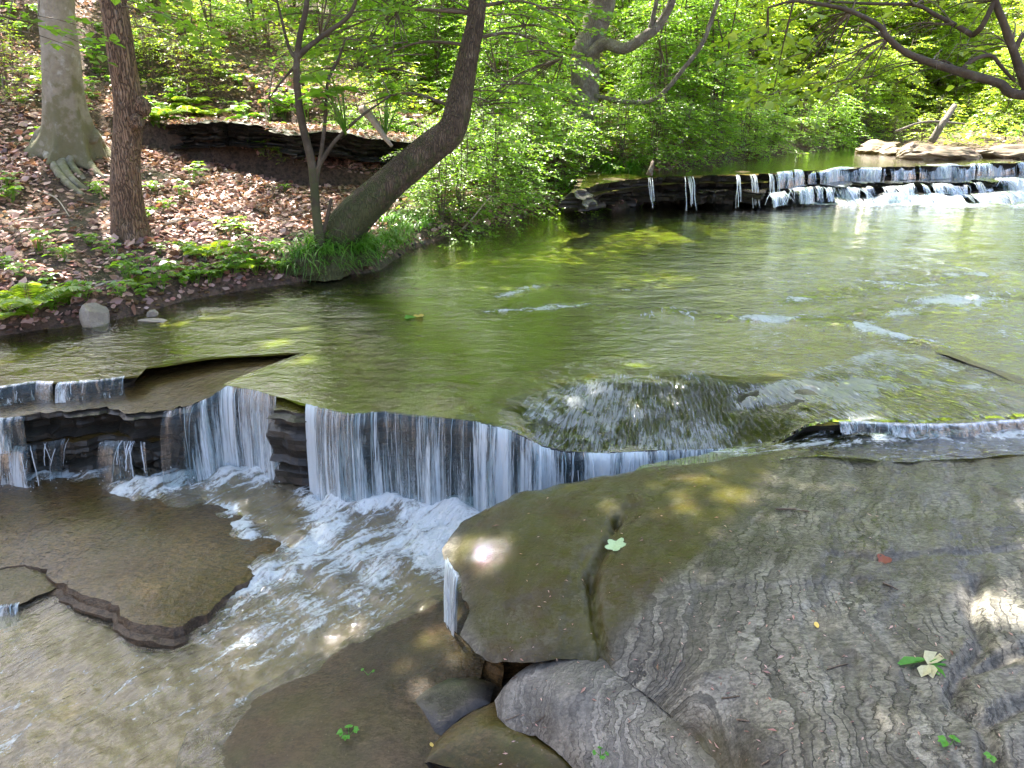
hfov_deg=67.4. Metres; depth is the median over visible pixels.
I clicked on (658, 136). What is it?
shrub
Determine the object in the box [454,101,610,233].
shrub
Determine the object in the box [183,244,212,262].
seedling
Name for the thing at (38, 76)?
groundcover plant
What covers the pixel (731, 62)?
sapling
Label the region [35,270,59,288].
seedling
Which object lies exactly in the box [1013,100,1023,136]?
shrub
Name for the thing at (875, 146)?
flat rock
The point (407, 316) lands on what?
fallen leaf
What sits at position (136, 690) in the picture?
streambed
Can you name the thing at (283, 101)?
seedling
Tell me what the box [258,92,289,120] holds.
seedling
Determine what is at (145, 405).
rock ledge
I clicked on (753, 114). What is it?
shrub
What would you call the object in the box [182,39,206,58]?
seedling
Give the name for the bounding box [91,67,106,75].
groundcover plant
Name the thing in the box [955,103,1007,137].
shrub
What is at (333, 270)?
mossy hummock
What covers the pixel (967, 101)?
shrub
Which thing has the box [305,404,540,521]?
waterfall
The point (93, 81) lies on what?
seedling
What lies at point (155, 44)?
groundcover plant
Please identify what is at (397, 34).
sapling
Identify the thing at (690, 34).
sapling
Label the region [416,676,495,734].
rock lobe
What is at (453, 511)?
stream water
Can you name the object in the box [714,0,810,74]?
sapling
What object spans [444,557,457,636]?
waterfall
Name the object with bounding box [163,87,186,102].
seedling
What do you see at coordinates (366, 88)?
groundcover plant
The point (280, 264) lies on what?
groundcover plant
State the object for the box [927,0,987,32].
sapling
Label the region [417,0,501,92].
sapling
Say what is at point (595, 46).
weathered tree
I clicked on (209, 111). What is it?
fern
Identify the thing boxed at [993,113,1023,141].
shrub
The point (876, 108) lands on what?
shrub
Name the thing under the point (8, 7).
seedling
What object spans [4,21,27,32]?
groundcover plant
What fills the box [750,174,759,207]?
waterfall
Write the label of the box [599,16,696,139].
sapling
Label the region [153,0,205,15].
shrub
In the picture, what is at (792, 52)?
sapling
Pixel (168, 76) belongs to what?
seedling
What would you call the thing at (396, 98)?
seedling
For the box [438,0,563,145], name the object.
sapling
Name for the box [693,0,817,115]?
sapling
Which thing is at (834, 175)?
waterfall
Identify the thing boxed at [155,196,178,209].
seedling
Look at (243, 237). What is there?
seedling
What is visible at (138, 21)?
shrub
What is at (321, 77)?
seedling
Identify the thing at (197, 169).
seedling
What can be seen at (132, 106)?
brown tree
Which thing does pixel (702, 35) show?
sapling
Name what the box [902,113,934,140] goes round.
shrub
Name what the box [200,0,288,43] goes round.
sapling
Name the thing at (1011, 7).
sapling
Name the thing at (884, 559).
fallen leaf
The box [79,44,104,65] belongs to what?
seedling
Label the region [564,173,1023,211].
rock ledge
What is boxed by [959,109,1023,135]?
grass tuft
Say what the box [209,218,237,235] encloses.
seedling
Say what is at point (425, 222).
grass tuft
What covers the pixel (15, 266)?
seedling
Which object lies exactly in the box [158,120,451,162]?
rock overhang
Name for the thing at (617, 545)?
fallen leaf
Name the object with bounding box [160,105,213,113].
fern
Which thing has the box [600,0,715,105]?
sapling
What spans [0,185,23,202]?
groundcover plant
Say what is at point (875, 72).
sapling
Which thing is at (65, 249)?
groundcover plant
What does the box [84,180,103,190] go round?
groundcover plant
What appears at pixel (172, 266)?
groundcover plant
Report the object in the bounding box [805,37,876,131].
sapling
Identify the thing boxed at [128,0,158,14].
sapling
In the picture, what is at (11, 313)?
fern
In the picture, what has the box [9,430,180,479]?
rock ledge
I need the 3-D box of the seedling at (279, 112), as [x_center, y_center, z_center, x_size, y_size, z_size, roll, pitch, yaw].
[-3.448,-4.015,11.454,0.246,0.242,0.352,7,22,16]
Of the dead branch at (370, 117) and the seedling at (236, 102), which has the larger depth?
the seedling at (236, 102)
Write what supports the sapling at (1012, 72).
on the ground
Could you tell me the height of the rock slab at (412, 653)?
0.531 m
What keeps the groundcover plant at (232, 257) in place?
on the ground
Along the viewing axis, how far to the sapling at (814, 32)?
17.79 m
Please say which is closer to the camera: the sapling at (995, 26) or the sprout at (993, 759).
the sprout at (993, 759)
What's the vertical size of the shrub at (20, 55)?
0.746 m
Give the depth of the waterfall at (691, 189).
10.88 m
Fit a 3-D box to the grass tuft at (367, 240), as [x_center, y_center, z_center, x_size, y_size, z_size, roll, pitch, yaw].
[-1.431,-1.391,7.583,1.045,0.457,2.310,14,25,32]
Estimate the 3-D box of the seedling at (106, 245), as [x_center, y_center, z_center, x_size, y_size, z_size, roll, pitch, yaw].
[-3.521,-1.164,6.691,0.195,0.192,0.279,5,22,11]
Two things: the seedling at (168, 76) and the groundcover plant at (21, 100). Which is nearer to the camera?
the groundcover plant at (21, 100)
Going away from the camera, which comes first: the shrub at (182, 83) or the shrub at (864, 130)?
the shrub at (182, 83)
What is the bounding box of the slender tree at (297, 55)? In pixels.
[256,0,426,251]
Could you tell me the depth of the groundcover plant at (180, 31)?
12.09 m
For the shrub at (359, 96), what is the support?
on the ground
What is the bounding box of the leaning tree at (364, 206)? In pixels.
[226,0,637,251]
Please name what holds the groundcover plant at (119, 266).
on the ground
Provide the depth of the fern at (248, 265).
6.72 m
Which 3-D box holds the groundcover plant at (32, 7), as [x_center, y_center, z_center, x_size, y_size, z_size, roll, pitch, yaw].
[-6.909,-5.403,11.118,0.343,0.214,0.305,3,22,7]
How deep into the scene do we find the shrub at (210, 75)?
11.19 m
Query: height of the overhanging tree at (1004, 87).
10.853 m
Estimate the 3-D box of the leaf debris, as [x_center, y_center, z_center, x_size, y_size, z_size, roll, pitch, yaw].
[1.132,0.942,3.002,2.449,0.494,1.652,0,21,0]
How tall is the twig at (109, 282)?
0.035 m
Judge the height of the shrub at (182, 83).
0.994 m
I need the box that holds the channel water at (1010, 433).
[639,426,1023,469]
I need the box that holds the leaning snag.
[928,104,956,142]
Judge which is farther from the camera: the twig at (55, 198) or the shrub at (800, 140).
the shrub at (800, 140)
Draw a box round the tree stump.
[646,161,653,175]
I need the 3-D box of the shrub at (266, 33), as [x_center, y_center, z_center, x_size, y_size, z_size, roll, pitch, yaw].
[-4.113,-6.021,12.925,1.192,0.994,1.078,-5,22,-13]
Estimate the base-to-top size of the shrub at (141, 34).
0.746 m
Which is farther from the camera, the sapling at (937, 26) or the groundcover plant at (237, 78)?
the sapling at (937, 26)
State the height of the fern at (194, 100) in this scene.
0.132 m
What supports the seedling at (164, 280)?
on the ground
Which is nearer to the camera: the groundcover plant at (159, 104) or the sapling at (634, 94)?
the groundcover plant at (159, 104)
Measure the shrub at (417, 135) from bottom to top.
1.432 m
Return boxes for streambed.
[0,208,1023,493]
[0,431,495,767]
[590,169,1023,195]
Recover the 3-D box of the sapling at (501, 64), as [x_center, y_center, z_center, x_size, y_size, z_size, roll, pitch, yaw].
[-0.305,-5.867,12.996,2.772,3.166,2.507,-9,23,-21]
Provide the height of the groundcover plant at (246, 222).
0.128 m
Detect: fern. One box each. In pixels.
[0,281,90,310]
[0,305,42,318]
[121,275,158,286]
[148,108,190,117]
[155,101,189,107]
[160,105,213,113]
[161,96,211,103]
[176,239,241,256]
[193,108,237,115]
[215,259,263,268]
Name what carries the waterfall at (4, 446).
on the rock ledge at (145, 405)
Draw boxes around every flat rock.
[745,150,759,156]
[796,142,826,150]
[855,139,900,156]
[896,142,922,156]
[897,145,981,159]
[977,144,1023,157]
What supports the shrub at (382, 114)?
on the ground
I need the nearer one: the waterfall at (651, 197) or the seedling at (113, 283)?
the seedling at (113, 283)
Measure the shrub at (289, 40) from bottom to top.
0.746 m
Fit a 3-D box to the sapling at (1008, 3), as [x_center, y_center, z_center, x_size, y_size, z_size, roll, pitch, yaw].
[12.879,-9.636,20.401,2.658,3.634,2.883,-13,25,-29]
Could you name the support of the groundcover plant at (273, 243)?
on the ground
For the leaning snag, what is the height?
0.726 m
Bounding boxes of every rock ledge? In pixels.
[0,353,307,469]
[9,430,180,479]
[558,160,1023,209]
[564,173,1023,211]
[564,187,1022,219]
[933,351,1023,390]
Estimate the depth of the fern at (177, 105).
10.81 m
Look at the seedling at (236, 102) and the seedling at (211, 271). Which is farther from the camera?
the seedling at (236, 102)
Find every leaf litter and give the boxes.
[0,0,716,332]
[160,115,419,141]
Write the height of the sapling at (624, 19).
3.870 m
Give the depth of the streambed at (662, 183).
11.32 m
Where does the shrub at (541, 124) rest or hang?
on the ground
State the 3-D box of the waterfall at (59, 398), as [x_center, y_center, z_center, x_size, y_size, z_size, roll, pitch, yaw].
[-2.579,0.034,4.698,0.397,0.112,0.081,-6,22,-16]
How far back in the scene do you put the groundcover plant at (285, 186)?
9.11 m
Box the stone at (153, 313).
[147,309,157,317]
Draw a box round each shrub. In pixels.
[0,14,40,75]
[0,34,41,100]
[130,0,194,37]
[130,14,173,63]
[133,32,183,82]
[140,33,223,95]
[146,0,232,61]
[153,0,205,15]
[171,44,245,106]
[178,28,238,79]
[230,0,295,51]
[258,125,280,158]
[272,124,315,163]
[279,0,330,23]
[279,32,322,80]
[301,47,361,93]
[317,98,373,132]
[328,19,376,67]
[339,77,379,112]
[354,92,418,135]
[380,116,464,199]
[389,149,498,252]
[391,60,437,108]
[398,120,537,254]
[412,109,474,177]
[440,102,562,235]
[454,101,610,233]
[456,93,539,189]
[476,75,598,185]
[521,99,624,200]
[541,102,620,185]
[543,114,568,151]
[555,101,647,186]
[578,96,667,209]
[609,77,710,173]
[645,93,732,170]
[676,93,751,165]
[719,94,787,160]
[726,81,807,156]
[742,93,813,155]
[765,89,844,154]
[794,86,871,154]
[825,78,896,145]
[832,115,861,139]
[844,104,887,138]
[876,114,909,141]
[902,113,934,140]
[913,94,957,128]
[924,104,962,135]
[950,92,987,127]
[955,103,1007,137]
[968,89,1023,131]
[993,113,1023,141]
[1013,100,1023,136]
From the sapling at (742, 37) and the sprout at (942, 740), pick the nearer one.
the sprout at (942, 740)
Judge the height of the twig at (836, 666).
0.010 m
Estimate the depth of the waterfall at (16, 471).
4.55 m
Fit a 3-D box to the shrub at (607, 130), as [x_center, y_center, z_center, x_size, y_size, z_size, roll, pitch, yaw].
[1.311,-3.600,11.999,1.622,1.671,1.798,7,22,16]
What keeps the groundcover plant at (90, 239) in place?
on the ground
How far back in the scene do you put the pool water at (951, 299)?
7.18 m
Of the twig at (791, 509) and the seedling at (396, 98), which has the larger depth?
the seedling at (396, 98)
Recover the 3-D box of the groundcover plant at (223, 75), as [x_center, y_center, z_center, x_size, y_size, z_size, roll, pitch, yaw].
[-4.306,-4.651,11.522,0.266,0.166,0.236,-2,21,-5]
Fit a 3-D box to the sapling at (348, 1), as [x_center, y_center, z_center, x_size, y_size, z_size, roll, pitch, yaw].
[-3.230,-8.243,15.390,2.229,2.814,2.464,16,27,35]
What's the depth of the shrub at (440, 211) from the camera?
9.01 m
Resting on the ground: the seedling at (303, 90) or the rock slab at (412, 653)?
the seedling at (303, 90)
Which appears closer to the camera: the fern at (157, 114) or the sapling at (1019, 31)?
the fern at (157, 114)
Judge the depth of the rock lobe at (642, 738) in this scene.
2.68 m
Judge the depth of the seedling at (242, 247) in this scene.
6.87 m
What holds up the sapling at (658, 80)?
on the ground
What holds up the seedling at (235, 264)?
on the ground
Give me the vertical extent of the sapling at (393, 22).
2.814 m
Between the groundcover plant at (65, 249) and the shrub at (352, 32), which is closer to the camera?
the groundcover plant at (65, 249)
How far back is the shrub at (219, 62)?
11.38 m
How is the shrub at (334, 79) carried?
on the ground
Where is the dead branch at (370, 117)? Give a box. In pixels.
[358,104,392,146]
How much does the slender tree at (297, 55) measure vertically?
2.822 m
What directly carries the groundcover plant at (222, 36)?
on the ground
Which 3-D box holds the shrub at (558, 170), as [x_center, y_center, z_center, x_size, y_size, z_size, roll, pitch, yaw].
[0.536,-3.231,11.572,2.312,2.148,2.085,0,21,-1]
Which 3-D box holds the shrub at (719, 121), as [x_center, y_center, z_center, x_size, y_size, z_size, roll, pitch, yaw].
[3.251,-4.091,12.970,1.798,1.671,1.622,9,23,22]
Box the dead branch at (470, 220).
[458,196,490,231]
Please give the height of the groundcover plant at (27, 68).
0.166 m
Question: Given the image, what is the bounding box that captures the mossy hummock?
[278,246,379,281]
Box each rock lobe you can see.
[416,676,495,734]
[425,702,571,767]
[495,657,719,767]
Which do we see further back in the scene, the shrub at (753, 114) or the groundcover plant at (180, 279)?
the shrub at (753, 114)
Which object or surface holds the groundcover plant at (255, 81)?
on the ground
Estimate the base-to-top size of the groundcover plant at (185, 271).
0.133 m
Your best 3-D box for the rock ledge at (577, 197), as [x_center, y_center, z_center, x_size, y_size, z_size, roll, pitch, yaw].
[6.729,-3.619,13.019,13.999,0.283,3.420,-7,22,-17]
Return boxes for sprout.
[337,725,358,739]
[592,746,608,759]
[938,735,960,746]
[983,751,996,762]
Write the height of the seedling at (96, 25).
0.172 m
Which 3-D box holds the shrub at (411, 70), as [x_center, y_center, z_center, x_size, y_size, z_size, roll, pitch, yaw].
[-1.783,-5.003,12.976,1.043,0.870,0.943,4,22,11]
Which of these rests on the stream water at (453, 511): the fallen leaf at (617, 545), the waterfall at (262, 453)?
the waterfall at (262, 453)
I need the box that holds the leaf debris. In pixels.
[494,486,1021,764]
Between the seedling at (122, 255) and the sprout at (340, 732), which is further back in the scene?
the seedling at (122, 255)
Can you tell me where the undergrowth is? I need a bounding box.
[194,0,1023,150]
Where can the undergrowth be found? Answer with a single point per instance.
(876, 114)
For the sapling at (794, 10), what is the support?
on the ground
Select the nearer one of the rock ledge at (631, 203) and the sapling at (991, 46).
the rock ledge at (631, 203)
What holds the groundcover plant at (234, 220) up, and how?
on the ground
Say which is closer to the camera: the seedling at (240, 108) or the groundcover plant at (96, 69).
the seedling at (240, 108)
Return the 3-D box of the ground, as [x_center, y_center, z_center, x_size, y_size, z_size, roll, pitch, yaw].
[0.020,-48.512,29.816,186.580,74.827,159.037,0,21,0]
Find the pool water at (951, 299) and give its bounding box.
[0,200,1023,441]
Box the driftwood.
[896,120,979,131]
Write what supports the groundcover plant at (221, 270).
on the ground
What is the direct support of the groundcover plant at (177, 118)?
on the ground
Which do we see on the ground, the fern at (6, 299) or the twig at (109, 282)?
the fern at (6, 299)
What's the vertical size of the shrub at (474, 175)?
1.909 m
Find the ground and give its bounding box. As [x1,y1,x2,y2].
[0,0,1023,428]
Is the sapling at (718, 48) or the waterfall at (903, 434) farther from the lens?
the sapling at (718, 48)
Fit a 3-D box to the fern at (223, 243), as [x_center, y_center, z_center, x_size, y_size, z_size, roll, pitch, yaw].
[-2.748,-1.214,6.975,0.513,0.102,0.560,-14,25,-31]
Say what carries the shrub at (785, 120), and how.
on the ground
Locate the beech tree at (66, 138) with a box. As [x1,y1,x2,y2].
[0,0,248,194]
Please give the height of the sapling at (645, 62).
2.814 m
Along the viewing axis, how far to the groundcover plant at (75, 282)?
5.77 m
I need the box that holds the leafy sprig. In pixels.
[898,650,945,677]
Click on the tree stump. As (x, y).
(650, 170)
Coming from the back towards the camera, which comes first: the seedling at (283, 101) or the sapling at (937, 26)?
the sapling at (937, 26)
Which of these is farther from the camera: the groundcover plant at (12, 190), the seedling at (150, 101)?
the seedling at (150, 101)
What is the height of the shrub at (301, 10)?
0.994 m
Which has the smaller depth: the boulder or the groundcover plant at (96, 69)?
the boulder
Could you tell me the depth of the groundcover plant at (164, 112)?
9.68 m
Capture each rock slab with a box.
[0,477,288,653]
[0,567,55,616]
[176,589,511,767]
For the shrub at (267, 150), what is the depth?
9.89 m
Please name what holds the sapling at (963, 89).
on the ground
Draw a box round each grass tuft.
[263,215,427,283]
[378,201,453,232]
[587,155,654,172]
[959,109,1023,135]
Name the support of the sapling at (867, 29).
on the ground
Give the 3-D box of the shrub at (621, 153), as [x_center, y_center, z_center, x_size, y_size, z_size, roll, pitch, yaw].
[1.676,-3.607,11.792,1.622,1.671,1.799,9,23,22]
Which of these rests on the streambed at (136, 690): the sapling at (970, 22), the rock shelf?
the rock shelf
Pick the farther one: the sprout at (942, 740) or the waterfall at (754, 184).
the waterfall at (754, 184)
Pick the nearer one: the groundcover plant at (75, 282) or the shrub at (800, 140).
the groundcover plant at (75, 282)
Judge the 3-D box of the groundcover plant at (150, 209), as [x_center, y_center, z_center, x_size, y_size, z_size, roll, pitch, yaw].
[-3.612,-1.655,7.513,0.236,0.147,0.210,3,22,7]
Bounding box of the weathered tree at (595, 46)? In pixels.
[570,0,719,151]
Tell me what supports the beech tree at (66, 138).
on the ground
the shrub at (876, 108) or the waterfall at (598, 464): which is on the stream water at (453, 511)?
the waterfall at (598, 464)
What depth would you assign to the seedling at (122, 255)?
6.46 m
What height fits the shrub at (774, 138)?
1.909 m
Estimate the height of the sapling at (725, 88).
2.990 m
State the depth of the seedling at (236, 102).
11.24 m
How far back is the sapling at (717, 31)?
18.39 m
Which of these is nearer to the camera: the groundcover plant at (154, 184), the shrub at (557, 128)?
the groundcover plant at (154, 184)
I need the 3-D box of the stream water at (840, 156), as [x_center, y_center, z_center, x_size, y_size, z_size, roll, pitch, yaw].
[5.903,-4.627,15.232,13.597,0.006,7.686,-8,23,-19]
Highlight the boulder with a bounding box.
[79,303,109,331]
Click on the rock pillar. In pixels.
(286, 435)
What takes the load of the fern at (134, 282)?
on the ground
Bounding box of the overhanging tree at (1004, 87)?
[699,0,1023,134]
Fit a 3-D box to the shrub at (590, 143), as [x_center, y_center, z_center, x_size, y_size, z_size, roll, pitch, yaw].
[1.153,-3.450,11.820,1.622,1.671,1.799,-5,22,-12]
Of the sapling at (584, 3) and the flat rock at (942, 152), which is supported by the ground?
the sapling at (584, 3)
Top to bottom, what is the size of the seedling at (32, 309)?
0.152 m
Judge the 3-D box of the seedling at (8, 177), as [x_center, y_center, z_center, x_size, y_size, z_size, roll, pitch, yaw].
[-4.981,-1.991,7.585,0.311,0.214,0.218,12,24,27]
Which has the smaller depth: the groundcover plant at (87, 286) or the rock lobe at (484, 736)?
the rock lobe at (484, 736)
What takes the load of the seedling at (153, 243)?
on the ground
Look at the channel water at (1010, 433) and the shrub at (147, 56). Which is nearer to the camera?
the channel water at (1010, 433)
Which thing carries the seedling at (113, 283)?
on the ground
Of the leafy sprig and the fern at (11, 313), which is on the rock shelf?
the leafy sprig
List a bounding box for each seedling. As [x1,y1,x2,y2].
[0,2,15,15]
[0,170,22,190]
[4,258,37,279]
[10,302,41,317]
[20,228,60,254]
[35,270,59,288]
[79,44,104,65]
[80,45,105,60]
[83,76,99,91]
[87,181,109,197]
[91,238,120,258]
[92,21,102,31]
[95,278,133,297]
[110,249,143,274]
[141,271,174,290]
[142,255,175,287]
[145,95,156,106]
[147,241,169,253]
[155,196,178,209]
[163,73,176,84]
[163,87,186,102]
[171,179,193,197]
[175,263,208,284]
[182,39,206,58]
[182,161,208,179]
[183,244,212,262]
[194,262,226,285]
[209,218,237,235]
[223,255,246,277]
[225,105,265,121]
[228,100,251,114]
[231,236,268,257]
[232,231,258,246]
[247,140,270,154]
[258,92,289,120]
[261,259,271,271]
[269,106,289,120]
[271,86,319,120]
[274,95,290,112]
[298,71,359,134]
[358,79,431,134]
[390,117,415,134]
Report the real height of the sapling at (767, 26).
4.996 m
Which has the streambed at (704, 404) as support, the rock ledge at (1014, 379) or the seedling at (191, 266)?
the rock ledge at (1014, 379)
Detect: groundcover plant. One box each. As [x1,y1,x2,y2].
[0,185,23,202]
[0,255,19,269]
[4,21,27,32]
[12,95,33,103]
[22,66,39,75]
[25,3,37,14]
[30,75,41,84]
[39,279,83,304]
[39,297,67,313]
[41,244,76,261]
[71,280,101,300]
[73,233,97,245]
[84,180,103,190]
[85,91,100,99]
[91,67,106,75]
[101,75,110,84]
[104,261,146,278]
[129,284,154,297]
[142,180,164,191]
[143,114,169,127]
[146,38,167,51]
[146,110,175,129]
[146,206,156,217]
[147,110,165,126]
[152,102,167,109]
[166,260,181,269]
[168,116,194,122]
[171,241,195,254]
[172,272,194,286]
[175,24,197,35]
[181,267,203,282]
[208,35,226,49]
[213,252,240,268]
[213,268,227,277]
[216,68,231,78]
[224,216,245,226]
[230,73,249,85]
[234,221,257,232]
[238,253,275,274]
[248,77,264,84]
[260,238,285,254]
[263,258,290,273]
[276,183,290,191]
[362,86,378,94]
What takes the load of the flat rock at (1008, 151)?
on the streambed at (662, 183)
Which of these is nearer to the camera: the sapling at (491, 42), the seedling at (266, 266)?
the seedling at (266, 266)
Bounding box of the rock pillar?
[266,396,320,494]
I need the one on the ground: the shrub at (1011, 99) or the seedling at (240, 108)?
the shrub at (1011, 99)
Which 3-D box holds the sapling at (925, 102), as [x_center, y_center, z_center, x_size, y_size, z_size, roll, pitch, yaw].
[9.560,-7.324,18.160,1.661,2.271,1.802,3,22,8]
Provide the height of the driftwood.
0.220 m
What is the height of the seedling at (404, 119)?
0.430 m
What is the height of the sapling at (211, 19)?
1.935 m
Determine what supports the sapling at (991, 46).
on the ground
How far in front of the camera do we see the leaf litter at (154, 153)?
8.42 m
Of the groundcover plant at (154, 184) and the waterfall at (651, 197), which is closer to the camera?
the groundcover plant at (154, 184)
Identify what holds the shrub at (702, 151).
on the ground
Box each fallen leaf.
[404,315,415,318]
[605,538,625,550]
[877,554,891,563]
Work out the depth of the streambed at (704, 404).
5.20 m
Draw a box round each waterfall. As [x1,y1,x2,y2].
[0,380,53,402]
[0,416,27,453]
[0,439,171,491]
[0,602,19,629]
[55,376,123,402]
[156,386,279,493]
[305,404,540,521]
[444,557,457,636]
[536,445,755,489]
[648,179,653,206]
[685,176,696,209]
[736,175,740,206]
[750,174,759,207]
[765,177,1023,206]
[768,161,1023,189]
[769,174,780,204]
[839,419,1023,437]
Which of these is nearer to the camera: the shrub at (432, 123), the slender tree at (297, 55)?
the slender tree at (297, 55)
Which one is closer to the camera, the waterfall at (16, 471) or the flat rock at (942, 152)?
the waterfall at (16, 471)
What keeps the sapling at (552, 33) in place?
on the ground
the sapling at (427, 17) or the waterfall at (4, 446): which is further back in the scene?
the sapling at (427, 17)
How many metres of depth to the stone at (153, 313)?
5.99 m
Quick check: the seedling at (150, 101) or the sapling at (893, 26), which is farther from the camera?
the sapling at (893, 26)
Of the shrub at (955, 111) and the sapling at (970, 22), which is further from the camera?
the sapling at (970, 22)
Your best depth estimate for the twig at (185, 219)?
7.58 m
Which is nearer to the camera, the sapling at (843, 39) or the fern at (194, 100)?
the fern at (194, 100)
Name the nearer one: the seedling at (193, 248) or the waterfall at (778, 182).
the seedling at (193, 248)
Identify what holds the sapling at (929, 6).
on the ground
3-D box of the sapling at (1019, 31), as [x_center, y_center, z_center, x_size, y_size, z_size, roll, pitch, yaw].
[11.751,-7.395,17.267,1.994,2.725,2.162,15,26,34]
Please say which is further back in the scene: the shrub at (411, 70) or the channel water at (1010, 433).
the shrub at (411, 70)
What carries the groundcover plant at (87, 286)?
on the ground
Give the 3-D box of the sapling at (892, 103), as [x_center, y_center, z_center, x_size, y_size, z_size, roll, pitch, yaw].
[8.275,-6.542,16.617,1.622,2.044,1.495,-14,25,-32]
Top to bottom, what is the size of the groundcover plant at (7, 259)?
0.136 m
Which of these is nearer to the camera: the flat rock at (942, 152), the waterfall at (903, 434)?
the waterfall at (903, 434)
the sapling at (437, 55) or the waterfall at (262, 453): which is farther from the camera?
the sapling at (437, 55)
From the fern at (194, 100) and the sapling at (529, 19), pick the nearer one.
the fern at (194, 100)
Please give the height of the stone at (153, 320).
0.040 m
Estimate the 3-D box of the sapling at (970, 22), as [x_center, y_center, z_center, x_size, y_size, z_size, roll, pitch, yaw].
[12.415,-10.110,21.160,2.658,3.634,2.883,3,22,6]
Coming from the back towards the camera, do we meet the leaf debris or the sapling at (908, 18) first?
the sapling at (908, 18)
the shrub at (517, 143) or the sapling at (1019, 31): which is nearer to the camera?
the shrub at (517, 143)
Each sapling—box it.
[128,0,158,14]
[160,0,267,35]
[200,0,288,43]
[298,0,416,35]
[341,0,430,75]
[353,0,460,63]
[379,0,461,33]
[380,0,513,73]
[385,0,490,94]
[416,0,566,116]
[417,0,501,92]
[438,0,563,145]
[457,0,567,61]
[476,0,604,97]
[496,19,570,135]
[504,0,639,53]
[529,0,582,30]
[563,0,703,93]
[572,1,683,49]
[598,0,737,150]
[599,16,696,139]
[600,0,708,118]
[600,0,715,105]
[617,1,741,91]
[618,0,762,140]
[621,0,782,116]
[641,0,799,159]
[657,0,756,51]
[674,4,750,110]
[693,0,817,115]
[702,0,765,69]
[711,0,785,67]
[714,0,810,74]
[743,0,864,94]
[752,0,867,96]
[769,0,870,107]
[792,0,892,71]
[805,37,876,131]
[807,0,910,76]
[815,0,918,98]
[820,18,906,121]
[823,5,934,57]
[847,0,945,95]
[854,31,934,129]
[860,0,987,44]
[873,0,979,69]
[879,0,987,91]
[881,26,953,117]
[899,2,991,113]
[921,20,1002,120]
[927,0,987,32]
[927,0,1009,62]
[932,1,1023,114]
[933,0,1023,102]
[956,20,1023,126]
[959,0,1023,65]
[977,0,1023,113]
[978,1,1023,73]
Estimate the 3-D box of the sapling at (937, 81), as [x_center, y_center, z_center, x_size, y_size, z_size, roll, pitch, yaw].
[10.664,-8.079,19.009,2.162,2.725,1.994,-3,22,-7]
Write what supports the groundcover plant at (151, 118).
on the rock overhang
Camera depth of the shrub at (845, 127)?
16.39 m
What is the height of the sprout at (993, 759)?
0.019 m
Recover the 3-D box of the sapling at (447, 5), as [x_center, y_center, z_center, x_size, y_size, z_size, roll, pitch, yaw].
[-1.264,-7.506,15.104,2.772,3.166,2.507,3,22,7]
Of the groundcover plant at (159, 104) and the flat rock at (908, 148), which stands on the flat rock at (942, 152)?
the flat rock at (908, 148)
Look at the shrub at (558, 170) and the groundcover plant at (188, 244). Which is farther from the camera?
the shrub at (558, 170)
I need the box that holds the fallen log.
[14,271,60,281]
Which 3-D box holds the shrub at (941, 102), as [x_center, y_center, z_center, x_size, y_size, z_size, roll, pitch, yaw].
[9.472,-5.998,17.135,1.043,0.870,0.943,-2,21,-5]
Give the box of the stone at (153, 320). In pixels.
[138,318,166,323]
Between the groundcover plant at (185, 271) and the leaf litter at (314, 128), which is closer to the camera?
the groundcover plant at (185, 271)
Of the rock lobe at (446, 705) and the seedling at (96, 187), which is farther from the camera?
the seedling at (96, 187)
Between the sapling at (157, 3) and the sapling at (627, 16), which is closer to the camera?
the sapling at (157, 3)
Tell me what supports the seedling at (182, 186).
on the ground
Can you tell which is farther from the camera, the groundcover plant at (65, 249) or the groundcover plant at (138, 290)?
the groundcover plant at (65, 249)
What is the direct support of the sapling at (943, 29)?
on the ground
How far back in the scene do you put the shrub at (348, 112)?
10.91 m
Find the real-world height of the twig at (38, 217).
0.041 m
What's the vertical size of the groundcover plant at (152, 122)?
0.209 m
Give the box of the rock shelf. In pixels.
[442,450,1023,767]
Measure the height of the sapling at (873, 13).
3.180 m
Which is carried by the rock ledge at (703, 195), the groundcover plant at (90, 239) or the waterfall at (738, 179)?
the waterfall at (738, 179)
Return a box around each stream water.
[0,431,514,767]
[580,145,1023,188]
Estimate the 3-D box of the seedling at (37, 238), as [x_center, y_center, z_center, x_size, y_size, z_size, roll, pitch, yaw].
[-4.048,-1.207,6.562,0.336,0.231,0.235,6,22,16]
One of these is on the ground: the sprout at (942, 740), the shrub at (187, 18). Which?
the shrub at (187, 18)
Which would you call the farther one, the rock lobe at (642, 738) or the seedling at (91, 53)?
the seedling at (91, 53)
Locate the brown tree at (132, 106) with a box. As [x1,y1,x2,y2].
[99,0,152,243]
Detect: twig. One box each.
[18,212,65,220]
[37,190,69,216]
[95,280,129,286]
[165,217,209,224]
[776,508,809,511]
[827,663,847,669]
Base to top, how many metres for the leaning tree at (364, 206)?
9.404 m
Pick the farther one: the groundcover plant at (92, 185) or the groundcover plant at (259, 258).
the groundcover plant at (92, 185)
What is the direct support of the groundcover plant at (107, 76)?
on the ground
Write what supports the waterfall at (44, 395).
on the rock ledge at (145, 405)
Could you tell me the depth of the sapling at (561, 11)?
17.82 m
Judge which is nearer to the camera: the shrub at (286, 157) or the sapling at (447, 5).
the shrub at (286, 157)
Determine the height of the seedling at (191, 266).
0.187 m
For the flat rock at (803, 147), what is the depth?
15.32 m
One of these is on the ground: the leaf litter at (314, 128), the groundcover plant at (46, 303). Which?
the groundcover plant at (46, 303)
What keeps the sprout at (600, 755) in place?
on the rock lobe at (642, 738)

